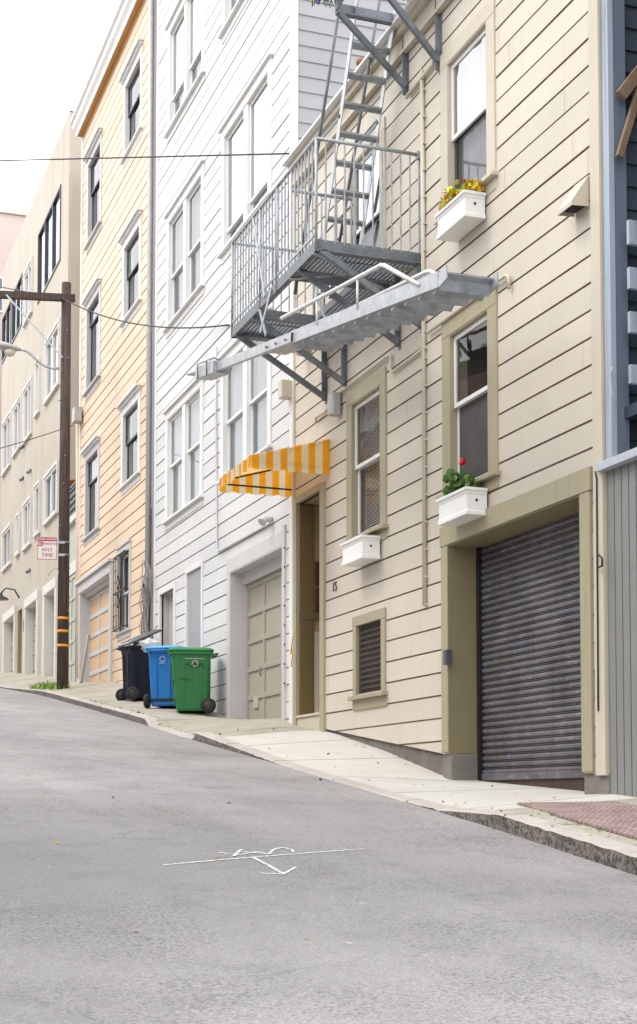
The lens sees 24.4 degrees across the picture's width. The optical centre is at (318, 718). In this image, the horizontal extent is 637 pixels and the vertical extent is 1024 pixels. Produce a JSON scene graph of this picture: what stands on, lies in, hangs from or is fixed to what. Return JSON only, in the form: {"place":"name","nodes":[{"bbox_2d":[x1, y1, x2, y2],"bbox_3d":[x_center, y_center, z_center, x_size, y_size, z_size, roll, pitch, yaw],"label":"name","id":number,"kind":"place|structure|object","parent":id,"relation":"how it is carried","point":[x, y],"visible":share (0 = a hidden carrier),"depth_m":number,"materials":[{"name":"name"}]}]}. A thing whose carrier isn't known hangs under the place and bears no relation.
{"place":"outdoors","nodes":[
{"label":"outdoors","id":0,"kind":"place"},
{"bbox_2d":[0,0,120,208],"label":"sky","id":1,"kind":"structure","parent":0,"point":[49,49],"materials":[{"name":"white"}]},
{"bbox_2d":[0,688,636,1023],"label":"road","id":2,"kind":"structure","parent":0,"point":[466,922],"depth_m":7.69,"materials":[{"name":"grey asphalt"}]},
{"bbox_2d":[219,847,293,855],"bbox_3d":[-0.378,0.835,9.236,0.538,0.040,0.213,2,-4,-37],"label":"spray scrawl","id":3,"kind":"object","parent":2,"relation":"on","point":[292,850],"visible":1,"depth_m":9.18,"materials":[{"name":"white paint"}]},
{"bbox_2d":[162,848,363,864],"bbox_3d":[-0.306,0.850,9.078,1.589,0.061,0.030,3,-4,-41],"label":"spray line","id":4,"kind":"object","parent":2,"relation":"on","point":[256,856],"visible":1,"depth_m":8.97,"materials":[{"name":"white paint"}]},
{"bbox_2d":[252,857,295,873],"bbox_3d":[-0.249,0.872,8.723,0.242,0.074,0.569,0,-3,-8],"label":"spray arrow","id":5,"kind":"object","parent":2,"relation":"on","point":[274,868],"visible":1,"depth_m":8.62,"materials":[{"name":"white paint"}]},
{"bbox_2d":[27,724,633,943],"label":"leaf litter","id":6,"kind":"object","parent":2,"relation":"on","point":[56,841],"visible":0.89,"depth_m":12.28,"materials":[{"name":"brown plant"}]},
{"bbox_2d":[0,672,636,846],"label":"sidewalk","id":7,"kind":"structure","parent":0,"point":[348,758],"depth_m":16.40,"materials":[{"name":"concrete"}]},
{"bbox_2d":[0,282,74,688],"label":"utility pole","id":8,"kind":"object","parent":7,"relation":"on","point":[62,653],"visible":0.99,"depth_m":31.25,"materials":[{"name":"brown wood"}]},
{"bbox_2d":[0,286,27,291],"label":"overhead cable","id":9,"kind":"object","parent":8,"relation":"attached to","point":[13,289],"visible":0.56,"depth_m":34.12,"materials":[{"name":"grey rubber"}]},
{"bbox_2d":[0,341,58,369],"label":"street lamp","id":10,"kind":"object","parent":8,"relation":"attached to","point":[9,349],"visible":1,"depth_m":31.17,"materials":[{"name":"metal"}]},
{"bbox_2d":[36,537,64,559],"bbox_3d":[-5.647,-3.579,31.052,0.601,0.486,0.036,1,-3,-11],"label":"street sign","id":11,"kind":"object","parent":8,"relation":"attached to","point":[46,548],"visible":1,"depth_m":31.04,"materials":[{"name":"metal"}]},
{"bbox_2d":[61,297,228,328],"bbox_3d":[-3.512,-7.663,27.537,0.028,3.291,9.081,2,-4,-27],"label":"overhead cable","id":12,"kind":"object","parent":8,"relation":"attached to","point":[148,325],"visible":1,"depth_m":26.54,"materials":[{"name":"black rubber"}]},
{"bbox_2d":[20,680,70,691],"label":"weeds","id":13,"kind":"object","parent":7,"relation":"on","point":[49,685],"visible":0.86,"depth_m":32.07,"materials":[{"name":"green plant"}]},
{"bbox_2d":[79,634,90,683],"bbox_3d":[-5.312,-1.346,33.513,0.030,1.175,0.394,-2,-4,28],"label":"plank","id":14,"kind":"object","parent":7,"relation":"on","point":[85,658],"visible":0.86,"depth_m":33.50,"materials":[{"name":"grey wood"}]},
{"bbox_2d":[115,629,162,700],"bbox_3d":[-3.211,-0.956,26.457,0.775,1.304,0.650,2,-4,-28],"label":"wheeled bin","id":15,"kind":"object","parent":7,"relation":"on","point":[136,672],"visible":0.8,"depth_m":26.21,"materials":[{"name":"black plastic"}]},
{"bbox_2d":[133,637,160,652],"bbox_3d":[-3.073,-1.310,26.376,0.542,0.329,0.569,1,-3,-20],"label":"rubbish bag","id":16,"kind":"object","parent":15,"relation":"in","point":[144,643],"visible":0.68,"depth_m":26.18,"materials":[{"name":"plastic"}]},
{"bbox_2d":[68,694,220,734],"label":"weeds","id":17,"kind":"object","parent":7,"relation":"on","point":[139,712],"visible":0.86,"depth_m":23.06,"materials":[{"name":"green plant"}]},
{"bbox_2d":[143,645,183,708],"bbox_3d":[-2.486,-0.676,24.508,0.650,1.047,0.815,-1,-3,16],"label":"wheeled bin","id":18,"kind":"object","parent":7,"relation":"on","point":[160,677],"visible":0.59,"depth_m":24.26,"materials":[{"name":"blue plastic"}]},
{"bbox_2d":[166,647,217,712],"bbox_3d":[-2.005,-0.590,23.360,0.815,1.047,0.650,0,-3,-7],"label":"wheeled bin","id":19,"kind":"object","parent":7,"relation":"on","point":[191,673],"visible":1,"depth_m":23.11,"materials":[{"name":"green plastic"}]},
{"bbox_2d":[498,809,636,844],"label":"weeds","id":20,"kind":"object","parent":7,"relation":"on","point":[577,824],"visible":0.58,"depth_m":10.35,"materials":[{"name":"green plant"}]},
{"bbox_2d":[517,801,636,838],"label":"brick paving","id":21,"kind":"structure","parent":7,"relation":"on","point":[617,817],"depth_m":10.83,"materials":[{"name":"red brick"}]},
{"bbox_3d":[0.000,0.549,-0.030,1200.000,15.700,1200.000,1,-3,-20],"label":"ground","id":22,"kind":"structure","parent":0,"visible":0},
{"bbox_2d":[0,205,28,485],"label":"apartment building","id":23,"kind":"structure","parent":22,"relation":"on","point":[12,219],"depth_m":52.28,"materials":[{"name":"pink paint"}]},
{"bbox_2d":[0,276,2,290],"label":"window","id":24,"kind":"structure","parent":23,"relation":"in","point":[1,278],"depth_m":52.10,"materials":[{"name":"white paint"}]},
{"bbox_2d":[0,299,2,312],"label":"window","id":25,"kind":"structure","parent":23,"relation":"in","point":[1,300],"depth_m":52.06,"materials":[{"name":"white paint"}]},
{"bbox_2d":[0,111,80,677],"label":"apartment building","id":26,"kind":"structure","parent":22,"relation":"on","point":[44,257],"depth_m":41.99,"materials":[{"name":"beige paint"}]},
{"bbox_2d":[1,301,11,363],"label":"window","id":27,"kind":"structure","parent":26,"relation":"in","point":[6,320],"depth_m":48.38,"materials":[{"name":"brown metal"}]},
{"bbox_2d":[1,409,11,477],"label":"window","id":28,"kind":"structure","parent":26,"relation":"in","point":[6,431],"depth_m":47.81,"materials":[{"name":"white paint"}]},
{"bbox_2d":[1,521,11,572],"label":"window","id":29,"kind":"structure","parent":26,"relation":"in","point":[6,535],"depth_m":47.31,"materials":[{"name":"white paint"}]},
{"bbox_2d":[0,587,19,600],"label":"wall lamp","id":30,"kind":"object","parent":26,"relation":"attached to","point":[3,598],"visible":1,"depth_m":44.57,"materials":[{"name":"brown metal"}]},
{"bbox_2d":[11,621,13,671],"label":"garage door","id":31,"kind":"structure","parent":26,"relation":"in","point":[12,623],"depth_m":47.13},
{"bbox_2d":[11,392,21,458],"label":"window","id":32,"kind":"structure","parent":26,"relation":"in","point":[17,407],"depth_m":45.58,"materials":[{"name":"white paint"}]},
{"bbox_2d":[11,273,22,343],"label":"window","id":33,"kind":"structure","parent":26,"relation":"in","point":[16,314],"depth_m":46.18,"materials":[{"name":"brown metal"}]},
{"bbox_2d":[14,511,20,556],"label":"window","id":34,"kind":"structure","parent":26,"relation":"in","point":[18,516],"depth_m":45.00,"materials":[{"name":"white paint"}]},
{"bbox_2d":[17,608,21,672],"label":"doorway","id":35,"kind":"structure","parent":26,"relation":"in","point":[19,655],"depth_m":44.80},
{"bbox_2d":[21,494,31,551],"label":"window","id":36,"kind":"structure","parent":26,"relation":"in","point":[27,505],"depth_m":43.27,"materials":[{"name":"white paint"}]},
{"bbox_2d":[21,375,32,445],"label":"window","id":37,"kind":"structure","parent":26,"relation":"in","point":[27,392],"depth_m":43.62,"materials":[{"name":"white paint"}]},
{"bbox_2d":[22,256,32,327],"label":"window","id":38,"kind":"structure","parent":26,"relation":"in","point":[28,273],"depth_m":43.97,"materials":[{"name":"white paint"}]},
{"bbox_2d":[33,607,35,673],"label":"garage door","id":39,"kind":"structure","parent":26,"relation":"in","point":[34,610],"depth_m":42.86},
{"bbox_2d":[33,355,40,418],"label":"window","id":40,"kind":"structure","parent":26,"relation":"in","point":[37,367],"depth_m":42.17,"materials":[{"name":"white paint"}]},
{"bbox_2d":[33,479,40,538],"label":"window","id":41,"kind":"structure","parent":26,"relation":"in","point":[37,486],"depth_m":41.81,"materials":[{"name":"white paint"}]},
{"bbox_2d":[37,184,60,304],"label":"window","id":42,"kind":"structure","parent":26,"relation":"in","point":[49,235],"depth_m":40.63,"materials":[{"name":"black glass"}]},
{"bbox_2d":[43,459,58,526],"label":"window","id":43,"kind":"structure","parent":26,"relation":"in","point":[51,478],"depth_m":39.86,"materials":[{"name":"white paint"}]},
{"bbox_2d":[43,317,60,405],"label":"window","id":44,"kind":"structure","parent":26,"relation":"in","point":[51,357],"depth_m":39.59,"materials":[{"name":"white paint"}]},
{"bbox_2d":[52,596,53,675],"bbox_3d":[-6.903,-2.104,39.045,0.025,2.499,1.598,1,-3,-20],"label":"garage door","id":45,"kind":"structure","parent":26,"relation":"in","point":[53,596],"depth_m":39.73,"materials":[{"name":"beige wood"}]},
{"bbox_2d":[69,481,75,681],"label":"garage wing","id":46,"kind":"structure","parent":22,"relation":"on","point":[72,616],"depth_m":35.97,"materials":[{"name":"white paint"}]},
{"bbox_2d":[69,573,75,681],"bbox_3d":[-6.120,-2.109,36.256,0.053,2.695,1.710,1,-3,-20],"label":"garage door","id":47,"kind":"structure","parent":46,"relation":"in","point":[72,588],"depth_m":35.87,"materials":[{"name":"white wood"}]},
{"bbox_2d":[70,0,156,683],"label":"row house","id":48,"kind":"structure","parent":22,"relation":"on","point":[109,118],"depth_m":31.81,"materials":[{"name":"orange paint"}]},
{"bbox_2d":[72,406,81,423],"bbox_3d":[-5.784,-7.255,35.269,0.180,0.350,0.340,1,-3,-20],"label":"junction box","id":49,"kind":"object","parent":48,"relation":"attached to","point":[76,414],"visible":1,"depth_m":35.12,"materials":[{"name":"grey metal"}]},
{"bbox_2d":[0,425,73,448],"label":"overhead cable","id":50,"kind":"object","parent":49,"relation":"attached to","point":[32,438],"visible":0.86,"depth_m":33.34,"materials":[{"name":"black rubber"}]},
{"bbox_2d":[79,435,100,545],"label":"window","id":51,"kind":"structure","parent":48,"relation":"in","point":[91,452],"depth_m":34.60,"materials":[{"name":"grey paint"}]},
{"bbox_2d":[81,276,101,400],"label":"window","id":52,"kind":"structure","parent":48,"relation":"in","point":[91,301],"depth_m":34.80,"materials":[{"name":"grey paint"}]},
{"bbox_2d":[82,126,102,254],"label":"window","id":53,"kind":"structure","parent":48,"relation":"in","point":[93,195],"depth_m":34.98,"materials":[{"name":"grey paint"}]},
{"bbox_2d":[89,585,108,681],"bbox_3d":[-4.840,-1.782,33.329,0.053,2.319,3.396,1,-3,-20],"label":"garage door","id":54,"kind":"structure","parent":48,"relation":"in","point":[99,602],"depth_m":33.80,"materials":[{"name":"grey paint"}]},
{"bbox_2d":[112,539,131,641],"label":"window","id":55,"kind":"structure","parent":48,"relation":"in","point":[123,609],"depth_m":30.62,"materials":[{"name":"grey paint"}]},
{"bbox_2d":[116,383,141,495],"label":"window","id":56,"kind":"structure","parent":48,"relation":"in","point":[129,406],"depth_m":30.78,"materials":[{"name":"white paint"}]},
{"bbox_2d":[117,207,142,332],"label":"window","id":57,"kind":"structure","parent":48,"relation":"in","point":[130,240],"depth_m":30.93,"materials":[{"name":"white paint"}]},
{"bbox_2d":[118,37,143,168],"bbox_3d":[-3.652,-12.681,30.604,0.645,1.957,1.913,1,-3,-20],"label":"window","id":58,"kind":"structure","parent":48,"relation":"in","point":[131,77],"depth_m":30.98,"materials":[{"name":"white paint"}]},
{"bbox_2d":[144,0,153,636],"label":"downpipe","id":59,"kind":"object","parent":48,"relation":"attached to","point":[149,276],"visible":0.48,"depth_m":28.42,"materials":[{"name":"grey metal"}]},
{"bbox_3d":[-3.304,-8.738,28.689,0.080,13.400,0.080,1,-3,-20],"label":"cable riser","id":60,"kind":"object","parent":48,"relation":"attached to","visible":0},
{"bbox_2d":[139,557,151,633],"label":"loose cables","id":61,"kind":"object","parent":60,"relation":"hanging from","point":[143,588],"visible":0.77,"depth_m":28.07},
{"bbox_2d":[141,508,152,637],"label":"loose cables","id":62,"kind":"object","parent":60,"relation":"hanging from","point":[150,568],"visible":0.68,"depth_m":28.05,"materials":[{"name":"grey rubber"}]},
{"bbox_2d":[153,0,406,723],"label":"row house","id":63,"kind":"structure","parent":22,"relation":"on","point":[241,76],"depth_m":23.68,"materials":[{"name":"white paint"}]},
{"bbox_2d":[0,153,289,160],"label":"overhead cable","id":64,"kind":"object","parent":63,"relation":"attached to","point":[152,156],"visible":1,"depth_m":23.16,"materials":[{"name":"black rubber"}]},
{"bbox_2d":[168,593,172,644],"bbox_3d":[-2.608,-1.219,26.958,0.040,2.195,1.023,1,-3,-20],"label":"door","id":65,"kind":"structure","parent":63,"relation":"in","point":[170,598],"depth_m":27.31,"materials":[{"name":"white wood"}]},
{"bbox_2d":[161,379,204,530],"bbox_3d":[-2.331,-4.632,26.042,0.265,2.231,2.713,1,-3,-20],"label":"window","id":66,"kind":"structure","parent":63,"relation":"in","point":[184,425],"depth_m":25.99,"materials":[{"name":"white paint"}]},
{"bbox_2d":[162,158,205,338],"bbox_3d":[-2.171,-8.276,26.300,0.605,2.319,2.713,1,-3,-20],"label":"window","id":67,"kind":"structure","parent":63,"relation":"in","point":[185,284],"depth_m":26.18,"materials":[{"name":"white paint"}]},
{"bbox_2d":[163,0,205,143],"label":"window","id":68,"kind":"structure","parent":63,"relation":"in","point":[185,27],"depth_m":26.52,"materials":[{"name":"white paint"}]},
{"bbox_2d":[184,560,204,647],"bbox_3d":[-2.078,-1.778,25.140,0.133,1.695,1.147,1,-3,-20],"label":"door","id":69,"kind":"structure","parent":63,"relation":"in","point":[194,574],"depth_m":25.18,"materials":[{"name":"white paint"}]},
{"bbox_2d":[217,0,247,44],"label":"window","id":70,"kind":"structure","parent":63,"relation":"in","point":[231,9],"depth_m":23.83,"materials":[{"name":"white paint"}]},
{"bbox_2d":[215,305,272,491],"bbox_3d":[-0.914,-4.803,22.612,0.605,2.198,2.746,1,-3,-20],"label":"window","id":71,"kind":"structure","parent":63,"relation":"in","point":[246,393],"depth_m":22.55,"materials":[{"name":"white paint"}]},
{"bbox_2d":[216,51,272,264],"bbox_3d":[-0.914,-8.540,22.818,0.605,2.246,2.746,1,-3,-20],"label":"window","id":72,"kind":"structure","parent":63,"relation":"in","point":[246,181],"depth_m":22.68,"materials":[{"name":"white paint"}]},
{"bbox_2d":[246,569,281,718],"bbox_3d":[-0.692,-1.030,21.874,0.107,2.259,2.572,1,-3,-20],"label":"garage door","id":73,"kind":"structure","parent":63,"relation":"in","point":[264,595],"depth_m":22.23,"materials":[{"name":"beige wood"}]},
{"bbox_2d":[278,379,291,399],"bbox_3d":[-0.455,-4.546,20.397,0.170,0.240,0.160,1,-3,-20],"label":"utility box","id":74,"kind":"object","parent":63,"relation":"attached to","point":[284,389],"visible":1,"depth_m":20.33,"materials":[{"name":"paint"}]},
{"bbox_2d":[0,685,636,874],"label":"kerb","id":75,"kind":"structure","parent":22,"relation":"on","point":[601,850],"depth_m":11.21,"materials":[{"name":"concrete"}]},
{"bbox_2d":[282,0,610,794],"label":"row house","id":76,"kind":"structure","parent":22,"relation":"on","point":[502,388],"depth_m":15.28,"materials":[{"name":"paint"}]},
{"bbox_2d":[219,439,328,496],"bbox_3d":[-0.604,-3.322,19.423,1.068,0.472,1.504,1,-3,-20],"label":"awning","id":77,"kind":"object","parent":76,"relation":"attached to","point":[268,473],"visible":1,"depth_m":18.87,"materials":[{"name":"fabric"}]},
{"bbox_2d":[290,626,294,666],"bbox_3d":[-0.357,-0.968,19.901,0.025,0.542,0.167,1,-3,-20],"label":"tape","id":78,"kind":"object","parent":76,"relation":"hanging from","point":[291,650],"visible":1,"depth_m":19.89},
{"bbox_2d":[328,392,340,416],"bbox_3d":[0.207,-3.953,18.582,0.130,0.290,0.200,1,-3,-20],"label":"meter box","id":79,"kind":"object","parent":76,"relation":"attached to","point":[334,404],"visible":1,"depth_m":18.49,"materials":[{"name":"grey metal"}]},
{"bbox_2d":[185,0,498,403],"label":"fire escape","id":80,"kind":"object","parent":76,"relation":"attached to","point":[365,301],"visible":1,"depth_m":16.59,"materials":[{"name":"grey metal"}]},
{"bbox_3d":[0.146,-8.207,16.310,0.200,0.140,0.500,1,-3,-20],"label":"trough","id":81,"kind":"object","parent":80,"relation":"on","visible":0},
{"bbox_2d":[312,0,335,7],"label":"trailing plant","id":82,"kind":"object","parent":81,"relation":"in","point":[324,1],"visible":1,"depth_m":16.51,"materials":[{"name":"green plant"}]},
{"bbox_2d":[356,57,363,65],"bbox_3d":[0.586,-8.195,19.817,0.160,1.341,0.156,1,-3,-20],"label":"chimney pot","id":83,"kind":"object","parent":76,"relation":"on","point":[358,61],"visible":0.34,"depth_m":19.79,"materials":[{"name":"ceramic"}]},
{"bbox_2d":[340,534,380,566],"bbox_3d":[0.492,-1.979,17.460,0.249,0.270,0.698,1,-3,-20],"label":"window box","id":84,"kind":"object","parent":76,"relation":"attached to","point":[360,550],"visible":1,"depth_m":17.23,"materials":[{"name":"white paint"}]},
{"bbox_2d":[340,367,388,543],"bbox_3d":[0.788,-3.052,17.781,0.605,2.012,1.380,1,-3,-20],"label":"window","id":85,"kind":"structure","parent":76,"relation":"in","point":[366,405],"depth_m":18.11,"materials":[{"name":"paint"}]},
{"bbox_2d":[346,116,387,263],"bbox_3d":[0.811,-6.124,17.969,0.548,1.837,1.284,1,-3,-20],"label":"window","id":86,"kind":"structure","parent":76,"relation":"in","point":[382,132],"depth_m":18.00,"materials":[{"name":"beige paint"}]},
{"bbox_2d":[443,649,451,664],"bbox_3d":[1.335,-0.632,15.269,0.065,0.155,0.095,1,-3,-20],"label":"keypad","id":87,"kind":"object","parent":76,"relation":"attached to","point":[447,656],"visible":1,"depth_m":15.23,"materials":[{"name":"grey metal"}]},
{"bbox_2d":[434,189,485,242],"bbox_3d":[1.438,-5.104,14.999,0.249,0.260,0.708,1,-3,-20],"label":"window box","id":88,"kind":"object","parent":76,"relation":"attached to","point":[460,215],"visible":1,"depth_m":14.84,"materials":[{"name":"white paint"}]},
{"bbox_2d":[439,178,484,210],"bbox_3d":[1.436,-5.316,15.011,0.351,0.272,0.843,1,-3,-20],"label":"sedum","id":89,"kind":"object","parent":88,"relation":"in","point":[454,192],"visible":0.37,"depth_m":14.90,"materials":[{"name":"yellow plant"}]},
{"bbox_2d":[436,486,487,526],"bbox_3d":[1.438,-2.123,14.835,0.249,0.270,0.708,1,-3,-20],"label":"window box","id":90,"kind":"object","parent":76,"relation":"attached to","point":[462,506],"visible":1,"depth_m":14.62,"materials":[{"name":"white paint"}]},
{"bbox_2d":[442,458,480,494],"bbox_3d":[1.422,-2.406,14.877,0.323,0.422,0.622,1,-3,-20],"label":"geranium","id":91,"kind":"object","parent":90,"relation":"in","point":[456,479],"visible":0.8,"depth_m":14.84,"materials":[{"name":"green plant"}]},
{"bbox_2d":[434,0,499,225],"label":"window","id":92,"kind":"structure","parent":76,"relation":"in","point":[468,77],"depth_m":15.40,"materials":[{"name":"beige paint"}]},
{"bbox_2d":[435,286,500,500],"bbox_3d":[1.753,-3.223,15.104,0.605,2.024,1.380,1,-3,-20],"label":"window","id":93,"kind":"structure","parent":76,"relation":"in","point":[470,426],"depth_m":15.25,"materials":[{"name":"paint"}]},
{"bbox_2d":[594,471,602,710],"bbox_3d":[2.367,-1.091,12.398,0.024,2.048,0.240,0,-3,-1],"label":"cable","id":94,"kind":"object","parent":76,"relation":"attached to","point":[601,557],"visible":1,"depth_m":12.49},
{"bbox_2d":[596,0,636,796],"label":"porch house","id":95,"kind":"structure","parent":22,"relation":"on","point":[618,465],"depth_m":12.43,"materials":[{"name":"blue paint"}]},
{"bbox_2d":[610,367,616,409],"bbox_3d":[2.457,-2.748,12.271,0.032,0.378,0.076,1,-3,-20],"label":"loose wire","id":96,"kind":"object","parent":95,"relation":"attached to","point":[611,388],"visible":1,"depth_m":12.28,"materials":[{"name":"grey plastic"}]}
]}

